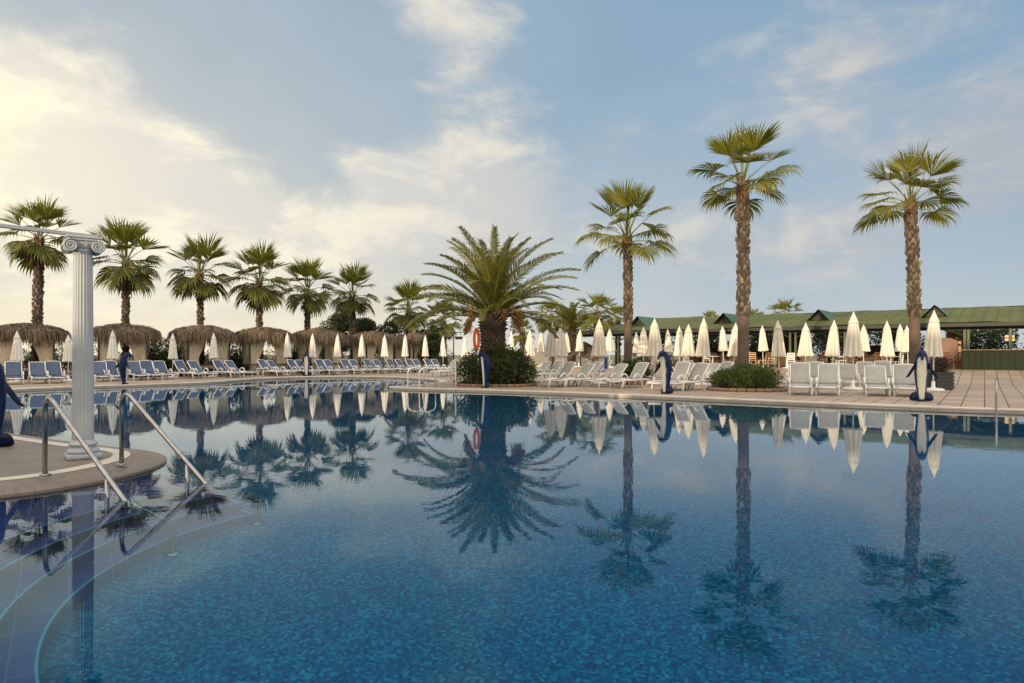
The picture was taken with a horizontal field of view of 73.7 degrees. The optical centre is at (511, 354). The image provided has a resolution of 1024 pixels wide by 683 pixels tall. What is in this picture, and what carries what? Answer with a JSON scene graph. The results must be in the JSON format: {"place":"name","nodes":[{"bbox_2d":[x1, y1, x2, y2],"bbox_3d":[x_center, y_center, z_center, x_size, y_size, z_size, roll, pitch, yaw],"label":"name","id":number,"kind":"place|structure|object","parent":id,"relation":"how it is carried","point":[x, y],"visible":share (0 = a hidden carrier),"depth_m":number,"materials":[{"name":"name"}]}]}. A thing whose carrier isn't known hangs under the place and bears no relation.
{"place":"outdoors","nodes":[
{"label":"outdoors","id":0,"kind":"place"},
{"bbox_2d":[0,440,112,476],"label":"island paving","id":1,"kind":"structure","parent":0,"point":[18,458],"depth_m":8.43,"materials":[{"name":"stone"}]},
{"bbox_2d":[0,363,23,446],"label":"dolphin statue","id":2,"kind":"object","parent":1,"relation":"on","point":[6,439],"visible":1,"depth_m":9.55,"materials":[{"name":"paint"}]},
{"bbox_2d":[0,436,130,480],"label":"island border","id":3,"kind":"object","parent":1,"relation":"on","point":[114,457],"visible":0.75,"depth_m":8.33,"materials":[{"name":"stone"}]},
{"bbox_2d":[39,396,127,500],"bbox_3d":[-4.040,1.644,6.741,2.406,2.412,0.159,0,0,30],"label":"handrail","id":4,"kind":"object","parent":3,"relation":"on","point":[109,481],"visible":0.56,"depth_m":7.07,"materials":[{"name":"metal"}]},
{"bbox_2d":[60,234,105,460],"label":"fluted column","id":5,"kind":"structure","parent":1,"relation":"on","point":[84,249],"depth_m":8.46,"materials":[{"name":"white stone"}]},
{"bbox_2d":[0,223,98,236],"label":"beam","id":6,"kind":"structure","parent":5,"relation":"on","point":[32,229],"depth_m":8.20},
{"bbox_2d":[0,432,166,497],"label":"island apron","id":7,"kind":"object","parent":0,"point":[137,461],"visible":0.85,"depth_m":7.49,"materials":[{"name":"stone"}]},
{"bbox_2d":[116,392,207,483],"bbox_3d":[-3.617,1.644,7.593,2.303,2.412,0.158,0,0,26],"label":"handrail","id":8,"kind":"object","parent":7,"relation":"on","point":[174,447],"visible":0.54,"depth_m":7.85,"materials":[{"name":"metal"}]},
{"bbox_2d":[22,355,929,364],"bbox_3d":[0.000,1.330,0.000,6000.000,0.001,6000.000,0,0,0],"label":"ground","id":9,"kind":"structure","parent":0,"point":[808,359],"depth_m":246.22,"materials":[{"name":"beige plant"}]},
{"bbox_2d":[0,378,1023,682],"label":"pool water","id":10,"kind":"structure","parent":0,"point":[344,530],"depth_m":5.07,"materials":[{"name":"blue liquid"}]},
{"bbox_2d":[0,0,1023,354],"label":"sky","id":11,"kind":"structure","parent":0,"point":[343,132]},
{"bbox_2d":[6,365,1023,407],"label":"deck paving","id":12,"kind":"structure","parent":0,"point":[978,395],"depth_m":24.87,"materials":[{"name":"beige stone"}]},
{"bbox_2d":[4,361,23,383],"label":"sun lounger","id":13,"kind":"object","parent":12,"relation":"on","point":[12,370],"visible":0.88,"depth_m":30.68,"materials":[{"name":"blue fabric"}]},
{"bbox_2d":[9,331,25,382],"bbox_3d":[-23.128,0.084,31.900,0.648,2.432,0.648,0,0,0],"label":"closed umbrella","id":14,"kind":"object","parent":12,"relation":"on","point":[17,353],"visible":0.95,"depth_m":31.78,"materials":[{"name":"white fabric"}]},
{"bbox_2d":[0,322,71,379],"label":"thatched cabana","id":15,"kind":"object","parent":12,"relation":"on","point":[42,339],"visible":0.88,"depth_m":35.52,"materials":[{"name":"brown wood"}]},
{"bbox_2d":[28,362,49,383],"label":"sun lounger","id":16,"kind":"object","parent":12,"relation":"on","point":[36,369],"visible":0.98,"depth_m":31.44,"materials":[{"name":"blue fabric"}]},
{"bbox_2d":[0,194,80,361],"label":"fan palm","id":17,"kind":"object","parent":12,"relation":"on","point":[37,254],"visible":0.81,"depth_m":38.28,"materials":[{"name":"green plant"}]},
{"bbox_2d":[44,361,67,382],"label":"sun lounger","id":18,"kind":"object","parent":12,"relation":"on","point":[54,368],"visible":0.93,"depth_m":32.08,"materials":[{"name":"blue fabric"}]},
{"bbox_2d":[62,335,71,380],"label":"closed umbrella","id":19,"kind":"object","parent":12,"relation":"on","point":[67,354],"visible":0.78,"depth_m":33.57,"materials":[{"name":"white fabric"}]},
{"bbox_2d":[55,345,133,376],"bbox_3d":[-25.283,0.363,40.761,5.709,2.116,2.112,0,0,-31],"label":"hedge","id":20,"kind":"object","parent":12,"relation":"on","point":[64,364],"visible":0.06,"depth_m":39.99,"materials":[{"name":"green plant"}]},
{"bbox_2d":[94,361,111,381],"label":"sun lounger","id":21,"kind":"object","parent":12,"relation":"on","point":[100,367],"visible":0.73,"depth_m":33.80,"materials":[{"name":"blue fabric"}]},
{"bbox_2d":[102,360,119,381],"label":"sun lounger","id":22,"kind":"object","parent":12,"relation":"on","point":[111,366],"visible":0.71,"depth_m":34.45,"materials":[{"name":"blue fabric"}]},
{"bbox_2d":[105,330,119,379],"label":"closed umbrella","id":23,"kind":"object","parent":12,"relation":"on","point":[112,353],"visible":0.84,"depth_m":35.17,"materials":[{"name":"white fabric"}]},
{"bbox_2d":[115,352,132,383],"bbox_3d":[-17.065,0.595,30.232,0.655,1.410,0.656,0,0,17],"label":"dolphin statue","id":24,"kind":"object","parent":12,"relation":"on","point":[122,365],"visible":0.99,"depth_m":30.06,"materials":[{"name":"paint"}]},
{"bbox_2d":[86,215,167,360],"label":"fan palm","id":25,"kind":"object","parent":12,"relation":"on","point":[125,279],"visible":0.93,"depth_m":40.89,"materials":[{"name":"green plant"}]},
{"bbox_2d":[94,323,164,377],"bbox_3d":[-22.367,-0.264,39.333,4.276,3.128,4.261,0,0,-29],"label":"thatched cabana","id":26,"kind":"object","parent":12,"relation":"on","point":[137,338],"visible":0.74,"depth_m":38.20,"materials":[{"name":"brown wood"}]},
{"bbox_2d":[127,361,149,380],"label":"sun lounger","id":27,"kind":"object","parent":12,"relation":"on","point":[135,368],"visible":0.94,"depth_m":35.43,"materials":[{"name":"blue fabric"}]},
{"bbox_2d":[139,360,163,379],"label":"sun lounger","id":28,"kind":"object","parent":12,"relation":"on","point":[147,366],"visible":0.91,"depth_m":36.18,"materials":[{"name":"blue fabric"}]},
{"bbox_2d":[132,337,186,376],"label":"shrub","id":29,"kind":"object","parent":12,"relation":"on","point":[161,354],"visible":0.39,"depth_m":41.20,"materials":[{"name":"green plant"}]},
{"bbox_2d":[152,361,177,379],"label":"sun lounger","id":30,"kind":"object","parent":12,"relation":"on","point":[160,366],"visible":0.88,"depth_m":36.88,"materials":[{"name":"blue fabric"}]},
{"bbox_2d":[168,333,177,377],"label":"closed umbrella","id":31,"kind":"object","parent":12,"relation":"on","point":[172,354],"visible":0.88,"depth_m":38.28,"materials":[{"name":"white fabric"}]},
{"bbox_2d":[172,360,205,378],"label":"sun lounger","id":32,"kind":"object","parent":12,"relation":"on","point":[180,365],"visible":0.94,"depth_m":37.63,"materials":[{"name":"blue fabric"}]},
{"bbox_2d":[166,231,236,365],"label":"fan palm","id":33,"kind":"object","parent":12,"relation":"on","point":[198,288],"visible":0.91,"depth_m":43.97,"materials":[{"name":"green plant"}]},
{"bbox_2d":[166,325,240,376],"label":"thatched cabana","id":34,"kind":"object","parent":12,"relation":"on","point":[191,339],"visible":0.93,"depth_m":41.03,"materials":[{"name":"brown wood"}]},
{"bbox_2d":[208,333,219,376],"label":"closed umbrella","id":35,"kind":"object","parent":12,"relation":"on","point":[213,352],"visible":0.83,"depth_m":39.86,"materials":[{"name":"white fabric"}]},
{"bbox_2d":[211,360,242,377],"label":"sun lounger","id":36,"kind":"object","parent":12,"relation":"on","point":[219,366],"visible":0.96,"depth_m":39.54,"materials":[{"name":"blue plastic"}]},
{"bbox_2d":[208,344,247,374],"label":"shrub","id":37,"kind":"object","parent":12,"relation":"on","point":[235,359],"visible":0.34,"depth_m":44.77,"materials":[{"name":"green plant"}]},
{"bbox_2d":[224,239,291,358],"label":"fan palm","id":38,"kind":"object","parent":12,"relation":"on","point":[260,296],"visible":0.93,"depth_m":46.96,"materials":[{"name":"green plant"}]},
{"bbox_2d":[231,326,298,374],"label":"thatched cabana","id":39,"kind":"object","parent":12,"relation":"on","point":[253,340],"visible":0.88,"depth_m":43.79,"materials":[{"name":"brown wood"}]},
{"bbox_2d":[278,255,336,352],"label":"fan palm","id":40,"kind":"object","parent":12,"relation":"on","point":[310,306],"visible":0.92,"depth_m":50.54,"materials":[{"name":"green plant"}]},
{"bbox_2d":[290,328,350,372],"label":"thatched cabana","id":41,"kind":"object","parent":12,"relation":"on","point":[325,338],"visible":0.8,"depth_m":47.56,"materials":[{"name":"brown wood"}]},
{"bbox_2d":[319,311,363,357],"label":"round tree","id":42,"kind":"object","parent":12,"relation":"on","point":[340,323],"visible":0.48,"depth_m":61.37,"materials":[{"name":"green plant"}]},
{"bbox_2d":[325,259,379,370],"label":"fan palm","id":43,"kind":"object","parent":12,"relation":"on","point":[351,306],"visible":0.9,"depth_m":54.50,"materials":[{"name":"green plant"}]},
{"bbox_2d":[355,316,381,361],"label":"dark tree","id":44,"kind":"object","parent":12,"relation":"on","point":[370,325],"visible":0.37,"depth_m":63.14,"materials":[{"name":"green plant"}]},
{"bbox_2d":[344,331,401,371],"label":"thatched cabana","id":45,"kind":"object","parent":12,"relation":"on","point":[373,340],"visible":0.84,"depth_m":51.40,"materials":[{"name":"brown wood"}]},
{"bbox_2d":[375,320,412,358],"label":"round tree","id":46,"kind":"object","parent":12,"relation":"on","point":[391,330],"visible":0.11,"depth_m":59.97,"materials":[{"name":"green plant"}]},
{"bbox_2d":[383,277,427,361],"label":"fan palm","id":47,"kind":"object","parent":12,"relation":"on","point":[399,320],"visible":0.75,"depth_m":59.07,"materials":[{"name":"green plant"}]},
{"bbox_2d":[395,333,435,370],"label":"thatched cabana","id":48,"kind":"object","parent":12,"relation":"on","point":[413,340],"visible":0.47,"depth_m":55.12,"materials":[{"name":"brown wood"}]},
{"bbox_2d":[416,332,446,370],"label":"dark tree","id":49,"kind":"object","parent":12,"relation":"on","point":[434,342],"visible":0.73,"depth_m":53.38,"materials":[{"name":"green plant"}]},
{"bbox_2d":[426,299,462,365],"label":"fan palm","id":50,"kind":"object","parent":12,"relation":"on","point":[444,326],"visible":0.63,"depth_m":61.26,"materials":[{"name":"green plant"}]},
{"bbox_2d":[477,351,493,387],"bbox_3d":[-1.148,0.581,27.076,0.669,1.439,0.668,0,0,24],"label":"dolphin statue","id":51,"kind":"object","parent":12,"relation":"on","point":[486,364],"visible":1,"depth_m":26.98,"materials":[{"name":"paint"}]},
{"bbox_2d":[452,341,539,386],"bbox_3d":[-0.688,0.395,29.243,3.885,2.059,3.930,0,0,0],"label":"planted bed","id":52,"kind":"object","parent":12,"relation":"on","point":[515,367],"visible":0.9,"depth_m":28.38,"materials":[{"name":"green plant"}]},
{"bbox_2d":[392,224,581,383],"bbox_3d":[-0.993,-1.984,29.143,7.332,6.676,8.044,0,0,35],"label":"date palm","id":53,"kind":"object","parent":52,"relation":"in","point":[489,282],"visible":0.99,"depth_m":28.74,"materials":[{"name":"green plant"}]},
{"bbox_2d":[11,376,1023,413],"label":"pool coping","id":54,"kind":"object","parent":12,"relation":"on","point":[898,406],"visible":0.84,"depth_m":22.46,"materials":[{"name":"stone"}]},
{"bbox_2d":[508,319,535,358],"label":"fan palm","id":55,"kind":"object","parent":12,"relation":"on","point":[522,338],"visible":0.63,"depth_m":51.83,"materials":[{"name":"green plant"}]},
{"bbox_2d":[543,322,556,381],"bbox_3d":[1.897,-0.148,33.253,0.720,2.900,0.720,2,1,-36],"label":"closed umbrella","id":56,"kind":"object","parent":12,"relation":"on","point":[550,349],"visible":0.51,"depth_m":33.08,"materials":[{"name":"fabric"}]},
{"bbox_2d":[535,300,565,368],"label":"fan palm","id":57,"kind":"object","parent":12,"relation":"on","point":[542,328],"visible":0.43,"depth_m":54.78,"materials":[{"name":"green plant"}]},
{"bbox_2d":[534,362,575,386],"bbox_3d":[1.820,0.800,28.212,1.832,1.026,0.752,0,0,-40],"label":"sun lounger","id":58,"kind":"object","parent":12,"relation":"on","point":[567,368],"visible":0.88,"depth_m":28.45,"materials":[{"name":"white plastic"}]},
{"bbox_2d":[556,324,567,370],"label":"closed umbrella","id":59,"kind":"object","parent":12,"relation":"on","point":[561,346],"visible":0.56,"depth_m":35.33,"materials":[{"name":"white fabric"}]},
{"bbox_2d":[542,301,592,361],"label":"date palm","id":60,"kind":"object","parent":12,"relation":"on","point":[570,323],"visible":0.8,"depth_m":52.56,"materials":[{"name":"green plant"}]},
{"bbox_2d":[551,363,595,386],"bbox_3d":[2.535,0.834,27.946,1.882,0.958,0.752,0,0,-35],"label":"sun lounger","id":61,"kind":"object","parent":12,"relation":"on","point":[585,371],"visible":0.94,"depth_m":28.07,"materials":[{"name":"white plastic"}]},
{"bbox_2d":[591,319,607,383],"bbox_3d":[3.865,-0.149,30.233,0.728,2.900,0.724,1,-2,-18],"label":"closed umbrella","id":62,"kind":"object","parent":12,"relation":"on","point":[599,347],"visible":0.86,"depth_m":30.07,"materials":[{"name":"white fabric"}]},
{"bbox_2d":[584,363,627,387],"bbox_3d":[3.869,0.834,27.846,1.882,0.958,0.752,0,0,-35],"label":"sun lounger","id":63,"kind":"object","parent":12,"relation":"on","point":[617,371],"visible":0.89,"depth_m":27.98,"materials":[{"name":"white plastic"}]},
{"bbox_2d":[606,362,649,388],"bbox_3d":[4.610,0.800,27.021,1.832,1.026,0.752,0,0,-38],"label":"sun lounger","id":64,"kind":"object","parent":12,"relation":"on","point":[638,371],"visible":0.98,"depth_m":27.23,"materials":[{"name":"white plastic"}]},
{"bbox_2d":[615,356,659,384],"bbox_3d":[5.595,0.713,30.417,1.973,1.359,1.945,0,0,0],"label":"planted bed","id":65,"kind":"object","parent":12,"relation":"on","point":[629,369],"visible":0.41,"depth_m":30.11,"materials":[{"name":"green plant"}]},
{"bbox_2d":[573,178,679,362],"bbox_3d":[5.245,-3.333,30.963,4.785,9.266,4.674,0,0,32],"label":"tall fan palm","id":66,"kind":"object","parent":65,"relation":"in","point":[628,198],"visible":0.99,"depth_m":30.79,"materials":[{"name":"green plant"}]},
{"bbox_2d":[637,327,649,377],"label":"closed umbrella","id":67,"kind":"object","parent":12,"relation":"on","point":[643,345],"visible":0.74,"depth_m":38.62,"materials":[{"name":"white fabric"}]},
{"bbox_2d":[646,318,662,384],"bbox_3d":[6.181,-0.150,29.620,0.747,2.900,0.748,1,0,0],"label":"closed umbrella","id":68,"kind":"object","parent":12,"relation":"on","point":[654,347],"visible":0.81,"depth_m":29.44,"materials":[{"name":"white fabric"}]},
{"bbox_2d":[653,351,673,393],"bbox_3d":[5.049,0.581,22.765,0.668,1.439,0.669,0,0,14],"label":"dolphin statue","id":69,"kind":"object","parent":12,"relation":"on","point":[665,364],"visible":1,"depth_m":22.69,"materials":[{"name":"paint"}]},
{"bbox_2d":[648,361,692,389],"bbox_3d":[5.916,0.779,25.416,1.832,1.068,0.752,0,0,-39],"label":"sun lounger","id":70,"kind":"object","parent":12,"relation":"on","point":[681,368],"visible":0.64,"depth_m":25.69,"materials":[{"name":"white plastic"}]},
{"bbox_2d":[673,326,682,361],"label":"closed umbrella","id":71,"kind":"object","parent":12,"relation":"on","point":[678,343],"visible":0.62,"depth_m":37.79,"materials":[{"name":"white fabric"}]},
{"bbox_2d":[680,324,694,373],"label":"closed umbrella","id":72,"kind":"object","parent":12,"relation":"on","point":[688,349],"visible":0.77,"depth_m":35.27,"materials":[{"name":"white fabric"}]},
{"bbox_2d":[669,362,709,390],"bbox_3d":[6.471,0.800,25.123,1.832,1.026,0.752,0,0,-37],"label":"sun lounger","id":73,"kind":"object","parent":12,"relation":"on","point":[697,373],"visible":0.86,"depth_m":25.34,"materials":[{"name":"white plastic"}]},
{"bbox_2d":[694,318,710,385],"bbox_3d":[8.147,-0.150,29.089,0.720,2.900,0.720,1,1,18],"label":"closed umbrella","id":74,"kind":"object","parent":12,"relation":"on","point":[703,348],"visible":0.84,"depth_m":28.91,"materials":[{"name":"white fabric"}]},
{"bbox_2d":[727,323,737,366],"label":"closed umbrella","id":75,"kind":"object","parent":12,"relation":"on","point":[732,349],"visible":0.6,"depth_m":33.75,"materials":[{"name":"white fabric"}]},
{"bbox_2d":[706,362,788,391],"bbox_3d":[8.626,0.813,24.996,2.933,1.145,2.680,0,0,0],"label":"planted bed","id":76,"kind":"object","parent":12,"relation":"on","point":[758,378],"visible":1,"depth_m":24.39,"materials":[{"name":"green plant"}]},
{"bbox_2d":[686,120,804,387],"bbox_3d":[8.850,-3.676,25.649,4.159,9.953,3.989,0,0,32],"label":"tall fan palm","id":77,"kind":"object","parent":76,"relation":"in","point":[751,141],"visible":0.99,"depth_m":25.54,"materials":[{"name":"green plant"}]},
{"bbox_2d":[771,320,786,382],"bbox_3d":[12.257,-0.149,31.379,0.724,2.900,0.728,-2,-2,36],"label":"closed umbrella","id":78,"kind":"object","parent":12,"relation":"on","point":[778,347],"visible":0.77,"depth_m":31.21,"materials":[{"name":"white fabric"}]},
{"bbox_2d":[788,362,812,394],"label":"sun lounger","id":79,"kind":"object","parent":12,"relation":"on","point":[799,375],"visible":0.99,"depth_m":23.09,"materials":[{"name":"white plastic"}]},
{"bbox_2d":[797,323,812,361],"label":"closed umbrella","id":80,"kind":"object","parent":12,"relation":"on","point":[805,347],"visible":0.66,"depth_m":33.73,"materials":[{"name":"white fabric"}]},
{"bbox_2d":[815,363,840,395],"bbox_3d":[10.382,0.800,22.437,0.752,1.026,1.832,0,0,26],"label":"sun lounger","id":81,"kind":"object","parent":12,"relation":"on","point":[828,372],"visible":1,"depth_m":22.89,"materials":[{"name":"white plastic"}]},
{"bbox_2d":[825,320,839,362],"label":"closed umbrella","id":82,"kind":"object","parent":12,"relation":"on","point":[832,349],"visible":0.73,"depth_m":31.20,"materials":[{"name":"white fabric"}]},
{"bbox_2d":[839,364,860,387],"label":"sun lounger","id":83,"kind":"object","parent":12,"relation":"on","point":[845,373],"visible":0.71,"depth_m":27.39,"materials":[{"name":"white plastic"}]},
{"bbox_2d":[842,312,862,389],"bbox_3d":[12.626,-0.150,25.259,0.724,2.900,0.728,0,1,26],"label":"closed umbrella","id":84,"kind":"object","parent":12,"relation":"on","point":[853,346],"visible":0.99,"depth_m":25.07,"materials":[{"name":"white fabric"}]},
{"bbox_2d":[863,365,890,396],"bbox_3d":[11.773,0.834,22.057,0.752,0.958,1.882,0,0,25],"label":"sun lounger","id":85,"kind":"object","parent":12,"relation":"on","point":[875,377],"visible":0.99,"depth_m":22.48,"materials":[{"name":"white plastic"}]},
{"bbox_2d":[880,322,894,360],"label":"closed umbrella","id":86,"kind":"object","parent":12,"relation":"on","point":[887,348],"visible":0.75,"depth_m":31.86,"materials":[{"name":"white fabric"}]},
{"bbox_2d":[891,364,916,396],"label":"sun lounger","id":87,"kind":"object","parent":12,"relation":"on","point":[900,372],"visible":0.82,"depth_m":22.20,"materials":[{"name":"white plastic"}]},
{"bbox_2d":[852,140,969,384],"bbox_3d":[15.506,-3.506,26.636,3.833,9.612,3.676,0,0,8],"label":"tall fan palm","id":88,"kind":"object","parent":12,"relation":"on","point":[909,216],"visible":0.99,"depth_m":26.45,"materials":[{"name":"green plant"}]},
{"bbox_2d":[906,350,938,401],"bbox_3d":[11.429,0.581,19.040,0.668,1.439,0.669,0,0,-18],"label":"dolphin statue","id":89,"kind":"object","parent":12,"relation":"on","point":[921,367],"visible":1,"depth_m":19.03,"materials":[{"name":"paint"}]},
{"bbox_2d":[923,310,944,391],"bbox_3d":[15.112,-0.149,24.466,0.720,2.900,0.720,-1,2,-19],"label":"closed umbrella","id":90,"kind":"object","parent":12,"relation":"on","point":[933,346],"visible":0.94,"depth_m":24.28,"materials":[{"name":"white fabric"}]},
{"bbox_2d":[927,357,954,389],"bbox_3d":[15.971,0.624,25.588,0.840,1.332,1.113,0,0,0],"label":"flower planter","id":91,"kind":"object","parent":12,"relation":"on","point":[945,380],"visible":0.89,"depth_m":25.29,"materials":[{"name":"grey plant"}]},
{"bbox_2d":[530,348,565,369],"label":"boundary wall","id":92,"kind":"structure","parent":0,"point":[536,358],"depth_m":56.93,"materials":[{"name":"paint"}]},
{"bbox_2d":[544,363,1023,384],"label":"bar terrace paving","id":93,"kind":"structure","parent":0,"point":[1004,377],"depth_m":33.99,"materials":[{"name":"beige stone"}]},
{"bbox_2d":[562,341,603,361],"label":"thatched hut","id":94,"kind":"object","parent":93,"relation":"on","point":[586,352],"visible":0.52,"depth_m":50.04,"materials":[{"name":"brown wood"}]},
{"bbox_2d":[576,291,618,361],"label":"fan palm","id":95,"kind":"object","parent":93,"relation":"on","point":[601,300],"visible":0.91,"depth_m":49.61,"materials":[{"name":"green plant"}]},
{"bbox_2d":[605,305,623,363],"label":"fan palm","id":96,"kind":"object","parent":93,"relation":"on","point":[619,309],"visible":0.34,"depth_m":57.84,"materials":[{"name":"green plant"}]},
{"bbox_2d":[749,334,775,363],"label":"dark tree","id":97,"kind":"object","parent":93,"relation":"on","point":[754,345],"visible":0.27,"depth_m":57.23,"materials":[{"name":"green plant"}]},
{"bbox_2d":[766,297,802,313],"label":"fan palm","id":98,"kind":"object","parent":93,"relation":"on","point":[781,306],"visible":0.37,"depth_m":59.61,"materials":[{"name":"green plant"}]},
{"bbox_2d":[571,305,1023,364],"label":"open bar","id":99,"kind":"object","parent":93,"relation":"on","point":[980,319],"visible":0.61,"depth_m":43.51,"materials":[{"name":"green paint"}]},
{"bbox_2d":[810,332,846,362],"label":"dark tree","id":100,"kind":"object","parent":93,"relation":"on","point":[819,340],"visible":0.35,"depth_m":55.69,"materials":[{"name":"green plant"}]},
{"bbox_2d":[860,325,870,360],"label":"closed umbrella","id":101,"kind":"object","parent":93,"relation":"on","point":[864,340],"visible":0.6,"depth_m":38.18,"materials":[{"name":"white fabric"}]},
{"bbox_2d":[867,331,925,363],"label":"dark tree","id":102,"kind":"object","parent":93,"relation":"on","point":[876,341],"visible":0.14,"depth_m":51.79,"materials":[{"name":"green plant"}]},
{"bbox_2d":[940,338,957,368],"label":"shelf unit","id":103,"kind":"object","parent":93,"relation":"on","point":[950,345],"visible":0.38,"depth_m":40.12,"materials":[{"name":"brown wood"}]},
{"bbox_2d":[946,332,966,367],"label":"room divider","id":104,"kind":"object","parent":93,"relation":"on","point":[958,336],"visible":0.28,"depth_m":41.20,"materials":[{"name":"wood"}]},
{"bbox_2d":[944,329,1023,349],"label":"dark tree","id":105,"kind":"object","parent":93,"relation":"on","point":[990,336],"visible":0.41,"depth_m":48.94,"materials":[{"name":"green plant"}]},
{"bbox_2d":[962,349,1023,369],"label":"bar counter","id":106,"kind":"object","parent":93,"relation":"on","point":[999,359],"visible":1,"depth_m":36.19,"materials":[{"name":"green wood"}]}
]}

